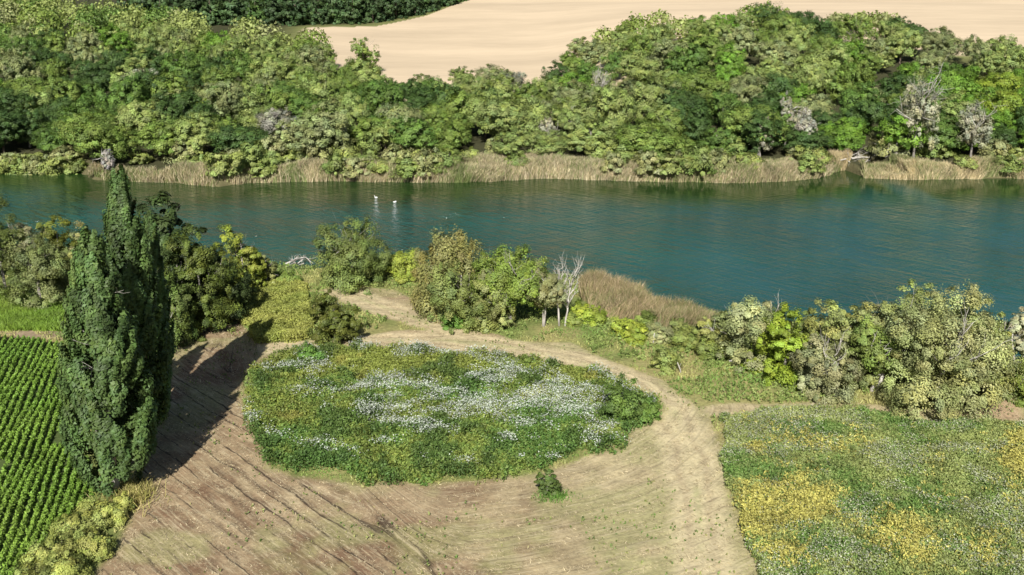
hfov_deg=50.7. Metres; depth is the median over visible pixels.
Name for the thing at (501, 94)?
forest tree
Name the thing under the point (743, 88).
forest tree
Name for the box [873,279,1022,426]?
tree
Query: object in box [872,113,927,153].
forest tree
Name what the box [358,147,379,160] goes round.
bank shrub
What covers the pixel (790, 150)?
bank shrub
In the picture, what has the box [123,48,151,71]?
forest tree
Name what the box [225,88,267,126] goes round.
forest tree
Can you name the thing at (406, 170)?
bank shrub
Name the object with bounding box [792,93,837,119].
forest tree
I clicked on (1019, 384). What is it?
shrub
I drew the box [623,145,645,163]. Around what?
bank shrub
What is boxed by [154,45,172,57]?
forest tree
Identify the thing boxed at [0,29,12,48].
forest tree
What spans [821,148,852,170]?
reeds
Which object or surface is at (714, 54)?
forest tree
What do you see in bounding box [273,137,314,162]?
bank shrub
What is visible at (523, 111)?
forest tree
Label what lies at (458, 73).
forest tree
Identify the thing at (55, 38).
forest tree
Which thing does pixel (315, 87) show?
forest tree
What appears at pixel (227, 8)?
woodland tree
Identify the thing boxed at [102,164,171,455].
poplar tree
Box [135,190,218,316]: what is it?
tree
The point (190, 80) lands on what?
forest tree
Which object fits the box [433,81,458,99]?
forest tree
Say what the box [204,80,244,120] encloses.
forest tree
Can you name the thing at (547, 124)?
forest tree
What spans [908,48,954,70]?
forest tree
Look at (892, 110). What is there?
forest tree
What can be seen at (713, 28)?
forest tree
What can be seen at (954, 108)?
forest tree
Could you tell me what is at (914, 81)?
forest tree
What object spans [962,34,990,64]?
forest tree
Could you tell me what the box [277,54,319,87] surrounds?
forest tree
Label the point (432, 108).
forest tree
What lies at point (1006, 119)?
forest tree
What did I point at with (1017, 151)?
bank shrub
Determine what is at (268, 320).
undergrowth
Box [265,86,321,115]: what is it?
forest tree
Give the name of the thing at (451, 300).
tree
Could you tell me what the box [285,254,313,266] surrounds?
driftwood
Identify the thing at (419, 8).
woodland tree
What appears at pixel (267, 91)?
forest tree
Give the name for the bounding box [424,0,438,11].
woodland tree
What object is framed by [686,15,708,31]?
forest tree
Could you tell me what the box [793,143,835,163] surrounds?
bank shrub
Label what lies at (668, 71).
forest tree
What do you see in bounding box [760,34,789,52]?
forest tree
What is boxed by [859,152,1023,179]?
reeds
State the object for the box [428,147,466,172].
bank shrub
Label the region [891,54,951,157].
forest tree
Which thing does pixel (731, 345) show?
shrub
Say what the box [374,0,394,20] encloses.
woodland tree
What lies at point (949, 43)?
forest tree
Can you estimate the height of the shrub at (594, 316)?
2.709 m
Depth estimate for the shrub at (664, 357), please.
116.89 m
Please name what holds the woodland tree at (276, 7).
on the ground at (478, 142)
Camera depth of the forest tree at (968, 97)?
252.04 m
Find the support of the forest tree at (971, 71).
on the ground at (478, 142)
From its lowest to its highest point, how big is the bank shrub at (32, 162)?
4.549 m
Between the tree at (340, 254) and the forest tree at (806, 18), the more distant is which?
the forest tree at (806, 18)
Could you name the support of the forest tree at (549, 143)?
on the ground at (478, 142)
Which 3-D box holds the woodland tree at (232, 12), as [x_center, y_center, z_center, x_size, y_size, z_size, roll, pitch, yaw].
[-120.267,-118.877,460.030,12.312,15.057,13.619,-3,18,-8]
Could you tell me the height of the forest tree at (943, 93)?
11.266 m
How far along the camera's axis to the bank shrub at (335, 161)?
216.91 m
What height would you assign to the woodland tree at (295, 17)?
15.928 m
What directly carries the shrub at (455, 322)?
on the ground at (478, 142)
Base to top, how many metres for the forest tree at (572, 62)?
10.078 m
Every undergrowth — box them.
[239,277,315,343]
[242,260,1022,422]
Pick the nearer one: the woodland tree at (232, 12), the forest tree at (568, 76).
the forest tree at (568, 76)
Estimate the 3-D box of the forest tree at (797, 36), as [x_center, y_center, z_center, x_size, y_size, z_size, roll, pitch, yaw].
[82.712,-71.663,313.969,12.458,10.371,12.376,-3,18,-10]
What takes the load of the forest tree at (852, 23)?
on the ground at (478, 142)
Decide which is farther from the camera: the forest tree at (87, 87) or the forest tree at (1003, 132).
the forest tree at (87, 87)
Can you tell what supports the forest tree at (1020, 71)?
on the ground at (478, 142)
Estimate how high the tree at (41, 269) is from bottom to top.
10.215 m
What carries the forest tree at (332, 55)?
on the field
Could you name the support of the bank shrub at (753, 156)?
on the ground at (478, 142)
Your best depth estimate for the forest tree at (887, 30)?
316.80 m
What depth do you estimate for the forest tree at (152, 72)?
285.34 m
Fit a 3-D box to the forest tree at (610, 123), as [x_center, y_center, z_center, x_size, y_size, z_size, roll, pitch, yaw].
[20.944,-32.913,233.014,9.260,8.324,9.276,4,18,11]
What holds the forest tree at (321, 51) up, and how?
on the ground at (478, 142)
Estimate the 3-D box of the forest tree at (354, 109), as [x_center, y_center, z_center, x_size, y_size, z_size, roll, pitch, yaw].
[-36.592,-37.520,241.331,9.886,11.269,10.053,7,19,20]
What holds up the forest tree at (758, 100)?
on the ground at (478, 142)
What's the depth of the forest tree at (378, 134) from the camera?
228.80 m
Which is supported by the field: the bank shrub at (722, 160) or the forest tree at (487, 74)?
the forest tree at (487, 74)
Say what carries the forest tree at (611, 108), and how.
on the ground at (478, 142)
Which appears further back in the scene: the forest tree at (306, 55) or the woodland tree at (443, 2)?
the woodland tree at (443, 2)
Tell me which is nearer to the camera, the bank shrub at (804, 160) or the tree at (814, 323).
the tree at (814, 323)
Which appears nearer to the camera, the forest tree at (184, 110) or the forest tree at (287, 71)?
the forest tree at (184, 110)
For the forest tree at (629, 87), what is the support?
on the ground at (478, 142)
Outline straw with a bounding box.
[97,287,1022,574]
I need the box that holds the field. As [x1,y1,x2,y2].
[308,0,1023,109]
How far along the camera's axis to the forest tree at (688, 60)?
288.18 m
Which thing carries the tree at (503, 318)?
on the ground at (478, 142)
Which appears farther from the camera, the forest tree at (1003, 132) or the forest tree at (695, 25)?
the forest tree at (695, 25)
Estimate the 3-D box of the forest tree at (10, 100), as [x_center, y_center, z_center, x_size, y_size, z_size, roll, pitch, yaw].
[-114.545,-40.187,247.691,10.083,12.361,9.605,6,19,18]
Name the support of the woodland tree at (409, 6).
on the ground at (478, 142)
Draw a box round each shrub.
[0,151,17,170]
[0,155,11,174]
[3,158,28,174]
[11,151,42,168]
[22,154,49,175]
[32,152,83,175]
[39,154,63,171]
[47,144,89,168]
[64,159,88,174]
[127,152,154,164]
[161,135,207,163]
[181,154,206,162]
[202,150,244,176]
[223,147,240,154]
[239,140,276,174]
[243,134,291,162]
[250,164,277,177]
[263,149,285,169]
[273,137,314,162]
[275,267,303,281]
[294,136,332,160]
[294,340,326,361]
[319,152,346,174]
[329,144,361,160]
[335,157,372,177]
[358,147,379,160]
[362,157,393,172]
[381,143,415,169]
[385,247,430,284]
[388,156,420,178]
[393,146,434,158]
[410,147,443,175]
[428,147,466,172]
[438,311,463,330]
[453,146,478,159]
[484,137,503,154]
[504,153,530,169]
[564,311,582,327]
[568,299,589,323]
[582,304,608,326]
[584,141,615,160]
[594,372,653,427]
[598,151,628,172]
[608,315,637,336]
[609,141,637,164]
[619,319,649,344]
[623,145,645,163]
[627,332,644,346]
[632,149,662,174]
[632,390,661,422]
[634,309,661,326]
[642,321,673,345]
[647,341,685,375]
[649,154,694,174]
[653,150,680,167]
[666,324,698,351]
[667,316,691,337]
[670,149,683,157]
[676,142,717,175]
[694,336,725,360]
[708,148,729,172]
[709,134,746,158]
[718,331,740,357]
[735,152,766,169]
[784,146,803,161]
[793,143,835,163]
[797,152,826,172]
[864,126,910,156]
[910,131,959,158]
[953,154,977,169]
[975,138,1017,158]
[991,154,1023,172]
[1006,147,1023,159]
[1006,363,1023,406]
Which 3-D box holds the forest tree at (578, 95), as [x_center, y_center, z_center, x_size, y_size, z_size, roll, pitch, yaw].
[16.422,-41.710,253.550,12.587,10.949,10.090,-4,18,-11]
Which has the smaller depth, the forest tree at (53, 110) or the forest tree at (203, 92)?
the forest tree at (53, 110)
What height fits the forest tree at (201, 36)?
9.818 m
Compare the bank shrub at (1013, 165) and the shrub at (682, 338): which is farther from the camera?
the bank shrub at (1013, 165)
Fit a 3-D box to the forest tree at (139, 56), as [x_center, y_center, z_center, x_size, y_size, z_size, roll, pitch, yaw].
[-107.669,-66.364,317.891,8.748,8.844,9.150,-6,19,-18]
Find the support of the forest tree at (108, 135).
on the ground at (478, 142)
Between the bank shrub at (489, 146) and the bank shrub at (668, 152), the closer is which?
the bank shrub at (668, 152)
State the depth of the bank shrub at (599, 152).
224.16 m
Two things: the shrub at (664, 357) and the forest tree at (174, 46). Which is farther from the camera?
the forest tree at (174, 46)
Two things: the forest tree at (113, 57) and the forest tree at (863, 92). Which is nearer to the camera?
the forest tree at (863, 92)
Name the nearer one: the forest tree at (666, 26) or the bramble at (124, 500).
the bramble at (124, 500)
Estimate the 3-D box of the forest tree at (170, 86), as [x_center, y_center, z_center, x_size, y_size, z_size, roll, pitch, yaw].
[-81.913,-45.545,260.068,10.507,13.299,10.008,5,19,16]
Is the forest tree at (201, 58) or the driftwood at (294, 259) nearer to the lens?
the driftwood at (294, 259)
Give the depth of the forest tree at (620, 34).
338.07 m
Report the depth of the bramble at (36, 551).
79.94 m
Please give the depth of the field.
452.00 m
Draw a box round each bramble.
[12,558,50,574]
[16,539,58,571]
[37,529,82,562]
[43,547,93,574]
[48,511,99,541]
[71,497,113,531]
[73,525,116,562]
[94,499,127,526]
[110,490,135,514]
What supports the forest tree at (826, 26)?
on the ground at (478, 142)
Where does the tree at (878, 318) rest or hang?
on the ground at (478, 142)
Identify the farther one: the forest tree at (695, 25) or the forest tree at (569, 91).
the forest tree at (695, 25)
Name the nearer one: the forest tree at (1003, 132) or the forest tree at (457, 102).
the forest tree at (1003, 132)
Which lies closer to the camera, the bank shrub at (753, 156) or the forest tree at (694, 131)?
the bank shrub at (753, 156)
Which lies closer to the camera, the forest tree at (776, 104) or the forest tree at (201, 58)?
the forest tree at (776, 104)
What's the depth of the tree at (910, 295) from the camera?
112.98 m
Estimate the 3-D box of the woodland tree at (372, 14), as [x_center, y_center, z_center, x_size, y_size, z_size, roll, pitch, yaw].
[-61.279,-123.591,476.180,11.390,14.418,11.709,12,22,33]
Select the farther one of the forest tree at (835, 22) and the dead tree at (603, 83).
the forest tree at (835, 22)
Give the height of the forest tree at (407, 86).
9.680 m
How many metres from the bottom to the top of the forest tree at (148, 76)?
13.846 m
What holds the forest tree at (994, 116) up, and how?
on the ground at (478, 142)
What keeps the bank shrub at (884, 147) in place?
on the ground at (478, 142)
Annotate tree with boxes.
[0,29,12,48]
[0,33,47,63]
[0,44,46,86]
[0,86,35,115]
[0,110,27,153]
[0,193,29,297]
[0,224,70,310]
[1,83,46,109]
[2,74,52,108]
[6,108,47,146]
[7,221,56,292]
[8,23,39,43]
[15,88,52,115]
[22,46,60,70]
[30,120,65,152]
[32,96,73,126]
[32,214,77,288]
[34,56,69,85]
[35,28,66,54]
[41,76,82,105]
[42,30,65,53]
[48,51,73,70]
[51,74,81,90]
[52,110,113,158]
[53,98,108,122]
[55,225,157,500]
[57,245,96,432]
[60,29,100,58]
[64,115,144,159]
[67,57,120,81]
[67,220,91,284]
[68,49,102,74]
[68,81,101,102]
[76,88,114,111]
[77,69,111,92]
[79,107,117,123]
[86,102,119,122]
[89,43,119,62]
[93,148,115,170]
[98,21,136,56]
[101,47,137,73]
[101,93,118,107]
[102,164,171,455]
[105,102,145,138]
[107,19,138,50]
[107,72,149,121]
[108,61,144,97]
[117,0,127,10]
[118,67,157,81]
[119,97,172,136]
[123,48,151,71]
[126,0,147,9]
[126,64,163,77]
[127,0,147,11]
[128,26,163,50]
[129,70,172,104]
[132,46,159,64]
[134,117,181,159]
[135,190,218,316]
[137,46,170,72]
[140,210,175,415]
[143,89,201,123]
[145,0,160,13]
[148,69,192,99]
[149,21,188,47]
[150,0,166,11]
[152,2,166,17]
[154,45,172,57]
[156,253,197,351]
[159,50,201,81]
[160,229,221,347]
[163,28,192,52]
[163,224,242,341]
[165,88,193,119]
[166,0,181,19]
[167,36,195,56]
[172,110,218,154]
[174,89,221,136]
[175,0,188,9]
[177,70,204,92]
[179,0,204,20]
[182,49,206,67]
[190,42,214,56]
[192,81,220,100]
[193,239,257,324]
[195,29,220,45]
[197,0,219,23]
[197,0,220,24]
[199,54,234,78]
[201,62,239,86]
[203,29,230,48]
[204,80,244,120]
[205,43,225,61]
[205,113,243,151]
[205,122,272,152]
[211,38,241,61]
[213,224,266,289]
[214,0,239,24]
[216,0,244,25]
[218,78,254,93]
[220,49,259,81]
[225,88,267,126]
[226,33,251,57]
[236,105,278,135]
[237,0,244,18]
[239,0,257,21]
[243,43,271,65]
[243,56,286,84]
[245,0,265,25]
[249,33,283,54]
[249,82,287,109]
[250,71,279,92]
[254,104,297,143]
[255,252,278,285]
[257,0,283,25]
[259,0,285,23]
[259,45,292,61]
[259,52,296,81]
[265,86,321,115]
[268,78,304,95]
[270,113,335,154]
[274,39,293,51]
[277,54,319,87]
[280,0,311,25]
[282,45,321,73]
[286,69,322,88]
[287,36,320,54]
[287,89,326,120]
[289,71,334,101]
[291,106,347,132]
[301,41,332,67]
[302,97,357,158]
[305,0,326,20]
[307,0,331,24]
[310,210,397,295]
[314,60,340,84]
[317,44,337,61]
[320,85,351,110]
[324,0,351,24]
[325,63,354,81]
[325,71,364,93]
[326,90,365,125]
[330,93,370,136]
[339,0,366,24]
[340,56,381,78]
[342,95,370,115]
[343,0,366,18]
[347,112,390,146]
[349,37,381,67]
[349,78,389,116]
[351,65,393,84]
[357,118,402,150]
[358,78,406,117]
[360,0,385,22]
[369,89,406,116]
[369,103,416,136]
[373,102,429,135]
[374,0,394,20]
[386,80,406,96]
[388,114,442,153]
[389,0,407,18]
[396,0,413,16]
[400,78,434,110]
[403,87,435,121]
[408,223,488,323]
[410,0,425,15]
[411,74,435,87]
[413,0,431,11]
[420,102,459,124]
[421,75,441,97]
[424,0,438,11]
[424,258,499,334]
[427,80,461,109]
[429,112,474,143]
[432,118,465,155]
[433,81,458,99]
[437,0,446,6]
[439,86,487,128]
[441,0,455,5]
[447,66,474,84]
[455,75,490,93]
[461,88,503,138]
[467,243,549,318]
[471,96,529,140]
[472,263,516,333]
[473,63,513,82]
[474,86,502,106]
[485,74,522,101]
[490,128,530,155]
[501,71,527,93]
[504,79,551,106]
[505,95,552,137]
[509,105,536,131]
[518,259,568,326]
[520,127,574,155]
[525,99,558,118]
[531,74,567,104]
[537,117,559,135]
[541,59,568,79]
[547,72,589,91]
[548,251,583,325]
[550,78,587,107]
[551,96,595,132]
[558,95,598,151]
[559,50,582,76]
[560,87,602,113]
[563,123,614,152]
[564,36,601,56]
[575,60,601,84]
[575,79,600,92]
[576,39,612,66]
[589,85,638,124]
[591,63,610,86]
[591,71,619,91]
[593,84,630,109]
[593,116,628,143]
[600,50,632,81]
[602,40,624,52]
[609,23,636,50]
[612,118,682,156]
[615,47,664,81]
[619,32,653,62]
[621,78,644,104]
[625,68,670,121]
[636,110,691,139]
[637,27,668,56]
[640,68,682,86]
[647,38,692,69]
[648,100,686,122]
[652,22,676,42]
[656,134,697,154]
[657,82,681,98]
[657,85,713,117]
[659,71,697,90]
[663,42,711,74]
[668,96,715,130]
[669,36,694,53]
[672,111,714,145]
[681,17,710,37]
[684,64,738,112]
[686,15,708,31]
[687,25,721,62]
[690,316,731,352]
[696,127,735,151]
[704,14,728,47]
[705,90,741,126]
[707,40,747,71]
[708,12,739,35]
[708,65,745,83]
[711,310,745,356]
[712,289,797,373]
[713,39,746,74]
[718,100,791,149]
[719,20,766,58]
[719,102,765,139]
[728,74,769,105]
[731,12,759,31]
[736,109,784,157]
[740,341,776,374]
[741,65,775,91]
[748,72,799,100]
[749,116,773,156]
[751,89,780,113]
[752,30,769,49]
[753,2,786,30]
[755,54,793,77]
[755,301,813,390]
[756,37,800,70]
[758,12,804,37]
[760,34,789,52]
[764,101,787,110]
[766,104,801,145]
[772,68,811,95]
[775,22,817,53]
[778,82,817,107]
[780,90,800,143]
[781,10,820,30]
[781,127,838,152]
[786,47,837,70]
[786,325,866,405]
[790,310,829,341]
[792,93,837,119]
[793,107,818,135]
[796,60,832,96]
[800,41,853,94]
[801,297,870,374]
[804,31,846,49]
[806,17,842,41]
[811,108,850,130]
[813,18,852,37]
[815,116,870,151]
[817,305,901,390]
[824,63,875,100]
[828,38,868,70]
[837,80,883,128]
[838,12,878,53]
[843,96,889,131]
[847,314,907,393]
[849,290,921,383]
[853,48,881,78]
[859,37,895,57]
[859,87,886,102]
[872,51,895,73]
[872,71,912,99]
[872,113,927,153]
[873,19,906,46]
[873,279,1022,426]
[879,86,917,118]
[881,27,922,63]
[882,102,943,144]
[884,278,946,382]
[885,16,913,33]
[890,95,920,109]
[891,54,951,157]
[893,60,924,76]
[898,75,938,92]
[904,68,937,87]
[905,23,928,38]
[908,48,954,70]
[917,109,966,154]
[920,30,965,57]
[921,25,954,49]
[924,66,983,102]
[924,84,956,107]
[935,61,964,78]
[937,88,977,125]
[948,85,999,106]
[948,298,1001,389]
[953,104,1001,154]
[954,64,980,89]
[955,99,1006,156]
[955,297,1023,397]
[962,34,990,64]
[966,49,1006,82]
[971,89,1023,125]
[974,70,1023,96]
[983,33,1022,59]
[989,120,1018,149]
[992,108,1017,135]
[994,44,1023,71]
[1004,306,1023,384]
[1005,88,1022,96]
[1006,68,1023,88]
[1009,98,1023,132]
[1010,332,1022,376]
[1016,86,1023,101]
[1017,130,1023,145]
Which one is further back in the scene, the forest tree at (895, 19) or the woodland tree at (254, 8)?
the woodland tree at (254, 8)
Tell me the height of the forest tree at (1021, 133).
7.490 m
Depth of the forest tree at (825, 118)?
241.27 m
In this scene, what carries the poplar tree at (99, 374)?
on the ground at (478, 142)
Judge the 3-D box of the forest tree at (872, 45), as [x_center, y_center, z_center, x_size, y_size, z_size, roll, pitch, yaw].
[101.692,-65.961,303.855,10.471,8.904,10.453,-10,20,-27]
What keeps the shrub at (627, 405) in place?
on the ground at (478, 142)
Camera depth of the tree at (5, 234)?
139.09 m
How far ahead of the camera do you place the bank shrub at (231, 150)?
219.48 m
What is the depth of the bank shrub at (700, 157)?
215.48 m
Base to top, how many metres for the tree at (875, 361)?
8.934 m
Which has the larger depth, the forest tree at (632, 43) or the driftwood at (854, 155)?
the forest tree at (632, 43)
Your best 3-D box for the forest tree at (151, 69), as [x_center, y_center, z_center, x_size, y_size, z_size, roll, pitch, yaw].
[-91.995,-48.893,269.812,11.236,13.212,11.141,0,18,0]
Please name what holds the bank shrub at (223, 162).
on the ground at (478, 142)
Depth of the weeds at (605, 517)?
87.95 m
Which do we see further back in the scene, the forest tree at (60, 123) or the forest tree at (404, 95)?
the forest tree at (404, 95)
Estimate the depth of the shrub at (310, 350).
118.61 m
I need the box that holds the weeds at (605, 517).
[158,288,1022,574]
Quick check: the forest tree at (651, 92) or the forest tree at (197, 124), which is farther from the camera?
the forest tree at (651, 92)
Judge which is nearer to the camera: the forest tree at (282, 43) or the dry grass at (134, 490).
the dry grass at (134, 490)
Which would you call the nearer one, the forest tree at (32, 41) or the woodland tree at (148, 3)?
the forest tree at (32, 41)
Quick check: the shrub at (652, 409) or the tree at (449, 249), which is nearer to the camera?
the shrub at (652, 409)
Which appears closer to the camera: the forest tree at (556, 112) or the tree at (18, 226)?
the tree at (18, 226)
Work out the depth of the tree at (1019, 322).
109.78 m
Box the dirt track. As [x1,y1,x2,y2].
[96,287,1023,574]
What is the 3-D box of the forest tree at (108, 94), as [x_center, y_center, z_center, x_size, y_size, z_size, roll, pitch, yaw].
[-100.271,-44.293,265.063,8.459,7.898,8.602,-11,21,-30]
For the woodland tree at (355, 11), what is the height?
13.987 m
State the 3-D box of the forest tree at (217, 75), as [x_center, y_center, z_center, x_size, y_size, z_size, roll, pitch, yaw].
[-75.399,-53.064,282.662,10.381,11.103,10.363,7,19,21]
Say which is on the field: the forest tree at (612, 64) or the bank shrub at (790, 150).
the forest tree at (612, 64)
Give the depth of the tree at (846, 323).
112.11 m
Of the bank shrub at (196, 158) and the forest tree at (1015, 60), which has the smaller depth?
the bank shrub at (196, 158)
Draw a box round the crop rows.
[0,334,93,574]
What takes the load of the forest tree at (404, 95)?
on the ground at (478, 142)
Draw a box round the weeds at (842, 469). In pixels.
[718,404,1023,574]
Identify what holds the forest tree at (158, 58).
on the ground at (478, 142)
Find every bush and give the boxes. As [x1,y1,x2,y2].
[306,289,363,345]
[533,468,561,497]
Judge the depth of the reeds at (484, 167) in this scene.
217.88 m
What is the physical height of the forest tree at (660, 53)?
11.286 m
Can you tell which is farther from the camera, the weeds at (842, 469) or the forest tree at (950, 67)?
the forest tree at (950, 67)
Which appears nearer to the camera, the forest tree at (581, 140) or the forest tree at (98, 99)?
the forest tree at (581, 140)
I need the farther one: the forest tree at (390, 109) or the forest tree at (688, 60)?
the forest tree at (688, 60)
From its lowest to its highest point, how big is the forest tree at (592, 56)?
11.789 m
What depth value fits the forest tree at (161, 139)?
224.26 m
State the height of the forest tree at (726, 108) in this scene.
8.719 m
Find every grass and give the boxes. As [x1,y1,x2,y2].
[0,289,65,331]
[84,471,169,518]
[531,487,582,506]
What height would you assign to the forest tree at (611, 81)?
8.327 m
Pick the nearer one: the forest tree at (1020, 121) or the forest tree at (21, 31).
the forest tree at (1020, 121)
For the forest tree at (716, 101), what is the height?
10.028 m
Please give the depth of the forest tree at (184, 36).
345.66 m
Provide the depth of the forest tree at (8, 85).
264.14 m
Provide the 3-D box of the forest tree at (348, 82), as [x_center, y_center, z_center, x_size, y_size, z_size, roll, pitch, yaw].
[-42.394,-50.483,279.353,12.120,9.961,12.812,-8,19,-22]
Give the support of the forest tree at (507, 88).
on the field
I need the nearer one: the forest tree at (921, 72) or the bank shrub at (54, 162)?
the bank shrub at (54, 162)
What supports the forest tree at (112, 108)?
on the ground at (478, 142)
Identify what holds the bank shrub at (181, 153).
on the ground at (478, 142)
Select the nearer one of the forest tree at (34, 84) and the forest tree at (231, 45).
the forest tree at (34, 84)
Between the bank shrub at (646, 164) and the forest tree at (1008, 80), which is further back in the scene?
the forest tree at (1008, 80)
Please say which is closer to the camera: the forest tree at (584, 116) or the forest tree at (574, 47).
the forest tree at (584, 116)
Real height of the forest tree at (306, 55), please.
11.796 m
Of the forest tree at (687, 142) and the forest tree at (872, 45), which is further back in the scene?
the forest tree at (872, 45)
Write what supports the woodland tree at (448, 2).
on the ground at (478, 142)
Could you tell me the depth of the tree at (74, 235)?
144.20 m
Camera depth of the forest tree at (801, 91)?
261.61 m
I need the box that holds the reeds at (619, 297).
[576,267,717,328]
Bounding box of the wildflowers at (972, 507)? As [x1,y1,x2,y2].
[715,402,1023,574]
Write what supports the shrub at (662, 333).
on the ground at (478, 142)
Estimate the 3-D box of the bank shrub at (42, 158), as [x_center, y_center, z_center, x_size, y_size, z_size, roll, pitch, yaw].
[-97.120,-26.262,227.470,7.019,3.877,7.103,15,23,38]
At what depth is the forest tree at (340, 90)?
268.87 m
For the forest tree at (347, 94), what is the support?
on the ground at (478, 142)
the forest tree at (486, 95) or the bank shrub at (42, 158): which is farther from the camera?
the forest tree at (486, 95)
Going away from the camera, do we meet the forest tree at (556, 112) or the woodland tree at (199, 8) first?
the forest tree at (556, 112)
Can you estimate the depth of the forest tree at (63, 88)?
265.84 m
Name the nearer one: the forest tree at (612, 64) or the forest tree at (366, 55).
the forest tree at (612, 64)
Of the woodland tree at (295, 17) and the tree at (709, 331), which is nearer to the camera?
the tree at (709, 331)
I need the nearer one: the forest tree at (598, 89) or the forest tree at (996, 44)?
the forest tree at (598, 89)
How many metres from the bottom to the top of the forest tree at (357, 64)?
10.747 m
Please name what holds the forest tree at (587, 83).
on the ground at (478, 142)
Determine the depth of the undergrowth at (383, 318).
121.81 m
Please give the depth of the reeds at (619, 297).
135.54 m
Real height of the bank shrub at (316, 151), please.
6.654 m
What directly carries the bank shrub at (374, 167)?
on the ground at (478, 142)
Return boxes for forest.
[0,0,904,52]
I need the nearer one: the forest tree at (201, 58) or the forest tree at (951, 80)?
the forest tree at (951, 80)
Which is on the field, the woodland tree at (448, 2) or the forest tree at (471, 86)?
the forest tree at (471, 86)
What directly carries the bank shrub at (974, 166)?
on the ground at (478, 142)
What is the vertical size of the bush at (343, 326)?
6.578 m
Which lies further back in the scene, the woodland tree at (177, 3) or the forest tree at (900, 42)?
the woodland tree at (177, 3)
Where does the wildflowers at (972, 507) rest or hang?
on the weeds at (842, 469)
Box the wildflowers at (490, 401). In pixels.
[236,336,656,464]
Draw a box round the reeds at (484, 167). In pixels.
[85,149,843,186]
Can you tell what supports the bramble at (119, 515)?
on the ground at (478, 142)
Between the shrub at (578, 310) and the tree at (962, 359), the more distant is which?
the shrub at (578, 310)
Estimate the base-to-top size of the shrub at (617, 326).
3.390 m
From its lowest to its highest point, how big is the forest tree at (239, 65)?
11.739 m
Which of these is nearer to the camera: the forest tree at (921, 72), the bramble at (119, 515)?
the bramble at (119, 515)
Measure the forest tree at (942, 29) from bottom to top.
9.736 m
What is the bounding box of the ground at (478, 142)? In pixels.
[0,0,1023,574]
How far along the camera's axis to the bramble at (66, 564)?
78.80 m
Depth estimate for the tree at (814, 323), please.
115.84 m
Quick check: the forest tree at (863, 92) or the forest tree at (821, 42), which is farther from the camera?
the forest tree at (821, 42)
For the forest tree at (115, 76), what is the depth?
273.40 m
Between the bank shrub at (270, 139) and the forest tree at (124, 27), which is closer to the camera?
the bank shrub at (270, 139)
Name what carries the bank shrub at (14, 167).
on the ground at (478, 142)
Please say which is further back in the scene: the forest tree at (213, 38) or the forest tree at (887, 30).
the forest tree at (213, 38)
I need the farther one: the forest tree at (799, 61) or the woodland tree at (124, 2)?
the woodland tree at (124, 2)
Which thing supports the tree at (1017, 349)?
on the ground at (478, 142)
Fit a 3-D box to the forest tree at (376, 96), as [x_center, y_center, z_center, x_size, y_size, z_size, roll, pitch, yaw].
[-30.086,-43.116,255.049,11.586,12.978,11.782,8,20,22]
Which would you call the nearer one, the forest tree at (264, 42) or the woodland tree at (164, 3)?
the forest tree at (264, 42)
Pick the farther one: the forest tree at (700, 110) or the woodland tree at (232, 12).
the woodland tree at (232, 12)
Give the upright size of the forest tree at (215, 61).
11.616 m
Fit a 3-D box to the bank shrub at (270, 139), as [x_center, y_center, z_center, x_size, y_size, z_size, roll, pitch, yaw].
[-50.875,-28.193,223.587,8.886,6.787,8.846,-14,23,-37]
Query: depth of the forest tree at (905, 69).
282.65 m
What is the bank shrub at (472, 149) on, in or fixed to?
on the ground at (478, 142)
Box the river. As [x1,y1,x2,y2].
[0,163,1023,357]
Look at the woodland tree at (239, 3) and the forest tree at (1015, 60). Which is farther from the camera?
the woodland tree at (239, 3)
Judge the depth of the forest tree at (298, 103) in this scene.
235.83 m
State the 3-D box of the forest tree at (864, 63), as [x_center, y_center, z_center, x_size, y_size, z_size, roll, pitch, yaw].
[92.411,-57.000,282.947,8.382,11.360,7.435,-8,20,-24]
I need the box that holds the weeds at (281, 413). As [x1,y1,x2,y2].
[241,338,661,487]
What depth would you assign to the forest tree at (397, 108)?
234.94 m
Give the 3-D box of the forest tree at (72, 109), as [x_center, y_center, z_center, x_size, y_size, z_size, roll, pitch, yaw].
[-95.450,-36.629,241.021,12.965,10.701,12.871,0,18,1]
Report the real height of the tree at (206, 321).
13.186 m
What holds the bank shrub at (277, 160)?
on the ground at (478, 142)
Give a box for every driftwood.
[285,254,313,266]
[841,146,866,161]
[856,150,874,161]
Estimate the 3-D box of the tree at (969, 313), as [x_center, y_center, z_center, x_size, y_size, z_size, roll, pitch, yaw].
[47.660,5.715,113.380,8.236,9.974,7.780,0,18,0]
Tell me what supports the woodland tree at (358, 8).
on the ground at (478, 142)
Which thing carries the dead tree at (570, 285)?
on the ground at (478, 142)
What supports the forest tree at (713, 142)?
on the ground at (478, 142)
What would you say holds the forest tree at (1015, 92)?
on the ground at (478, 142)
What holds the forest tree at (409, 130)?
on the ground at (478, 142)
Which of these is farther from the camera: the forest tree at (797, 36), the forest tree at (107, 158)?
the forest tree at (797, 36)
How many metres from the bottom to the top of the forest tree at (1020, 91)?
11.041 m
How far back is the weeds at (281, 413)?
104.88 m
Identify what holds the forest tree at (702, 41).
on the ground at (478, 142)
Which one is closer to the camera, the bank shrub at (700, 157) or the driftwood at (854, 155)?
the bank shrub at (700, 157)
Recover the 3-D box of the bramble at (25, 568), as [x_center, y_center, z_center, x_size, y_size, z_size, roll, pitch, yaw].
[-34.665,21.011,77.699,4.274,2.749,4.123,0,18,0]
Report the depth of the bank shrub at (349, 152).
224.13 m

